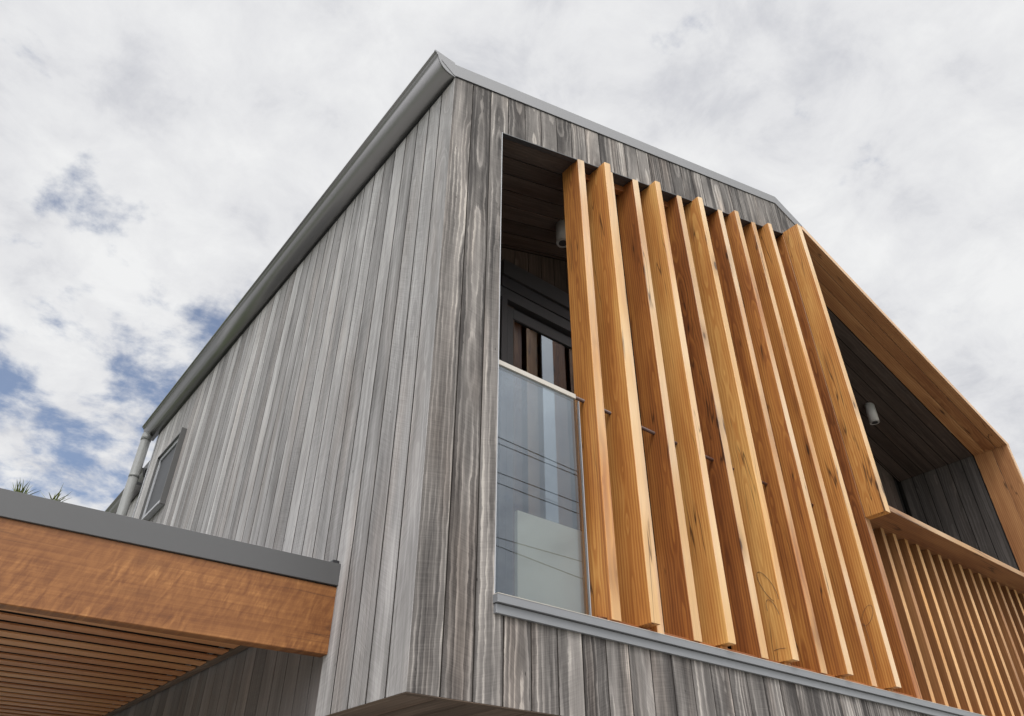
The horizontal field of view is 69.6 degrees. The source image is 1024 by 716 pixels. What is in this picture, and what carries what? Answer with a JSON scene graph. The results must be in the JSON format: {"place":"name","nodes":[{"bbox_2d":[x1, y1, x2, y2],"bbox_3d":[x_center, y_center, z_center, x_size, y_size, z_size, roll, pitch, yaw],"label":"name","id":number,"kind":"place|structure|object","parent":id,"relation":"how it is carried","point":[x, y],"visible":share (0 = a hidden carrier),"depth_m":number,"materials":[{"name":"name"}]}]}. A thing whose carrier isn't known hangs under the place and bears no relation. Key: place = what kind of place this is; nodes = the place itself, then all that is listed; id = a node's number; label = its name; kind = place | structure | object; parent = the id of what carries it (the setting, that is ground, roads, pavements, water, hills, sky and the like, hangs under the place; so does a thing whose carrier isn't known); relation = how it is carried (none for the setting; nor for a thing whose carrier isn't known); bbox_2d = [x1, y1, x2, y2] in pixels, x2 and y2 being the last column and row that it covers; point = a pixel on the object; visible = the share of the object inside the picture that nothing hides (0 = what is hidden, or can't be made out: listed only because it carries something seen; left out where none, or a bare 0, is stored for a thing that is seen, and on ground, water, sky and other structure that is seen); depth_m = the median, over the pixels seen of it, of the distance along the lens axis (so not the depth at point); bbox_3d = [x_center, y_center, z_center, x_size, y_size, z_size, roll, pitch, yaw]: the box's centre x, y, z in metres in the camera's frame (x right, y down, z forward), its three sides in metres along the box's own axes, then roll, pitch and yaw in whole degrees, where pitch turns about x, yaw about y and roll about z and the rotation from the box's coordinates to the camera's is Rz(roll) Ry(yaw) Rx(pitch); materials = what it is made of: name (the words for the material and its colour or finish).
{"place":"outdoors","nodes":[
{"label":"outdoors","id":0,"kind":"place"},
{"bbox_2d":[0,0,1023,510],"label":"sky","id":1,"kind":"structure","parent":0,"point":[157,156],"materials":[{"name":"white"}]},
{"bbox_2d":[96,50,1023,715],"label":"timber house","id":2,"kind":"structure","parent":0,"point":[430,360],"depth_m":4.40,"materials":[{"name":"wood"}]},
{"bbox_2d":[139,427,186,520],"bbox_3d":[-3.214,1.098,6.740,0.056,0.747,0.687,25,-42,-31],"label":"side window","id":3,"kind":"structure","parent":2,"relation":"in","point":[163,473],"depth_m":6.74,"materials":[{"name":"glass"}]},
{"bbox_2d":[556,219,565,247],"bbox_3d":[0.375,-0.930,5.461,0.099,0.220,0.099,25,-42,-31],"label":"ceiling light","id":4,"kind":"object","parent":2,"relation":"attached to","point":[560,235],"visible":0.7,"depth_m":5.41,"materials":[{"name":"metal"}]},
{"bbox_2d":[514,510,664,631],"bbox_3d":[0.515,1.118,3.537,1.275,0.468,0.025,25,-42,-31],"label":"cream screen","id":5,"kind":"object","parent":2,"relation":"on","point":[549,564],"visible":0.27,"depth_m":3.32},
{"bbox_2d":[495,259,731,649],"bbox_3d":[0.870,0.907,5.280,2.540,2.825,0.140,25,-42,-31],"label":"sliding door","id":6,"kind":"structure","parent":2,"relation":"in","point":[546,468],"depth_m":4.98,"materials":[{"name":"glass"}]},
{"bbox_2d":[864,402,879,424],"bbox_3d":[3.773,0.583,7.717,0.099,0.220,0.099,25,-42,-31],"label":"ceiling light","id":7,"kind":"object","parent":2,"relation":"attached to","point":[871,412],"visible":1,"depth_m":7.68,"materials":[{"name":"metal"}]},
{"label":"driveway","id":8,"kind":"structure","parent":0,"visible":0},
{"bbox_2d":[12,477,70,501],"bbox_3d":[-7.523,4.688,9.757,3.250,6.780,3.263,25,-42,-31],"label":"palm tree","id":9,"kind":"object","parent":8,"relation":"on","point":[23,489],"visible":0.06,"depth_m":11.54,"materials":[{"name":"green plant"}]},
{"bbox_2d":[105,461,149,516],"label":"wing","id":10,"kind":"structure","parent":8,"relation":"on","point":[113,507],"depth_m":8.12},
{"bbox_2d":[0,488,340,715],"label":"carport","id":11,"kind":"object","parent":8,"relation":"on","point":[100,611],"visible":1,"depth_m":2.82,"materials":[{"name":"brown wood"}]}
]}

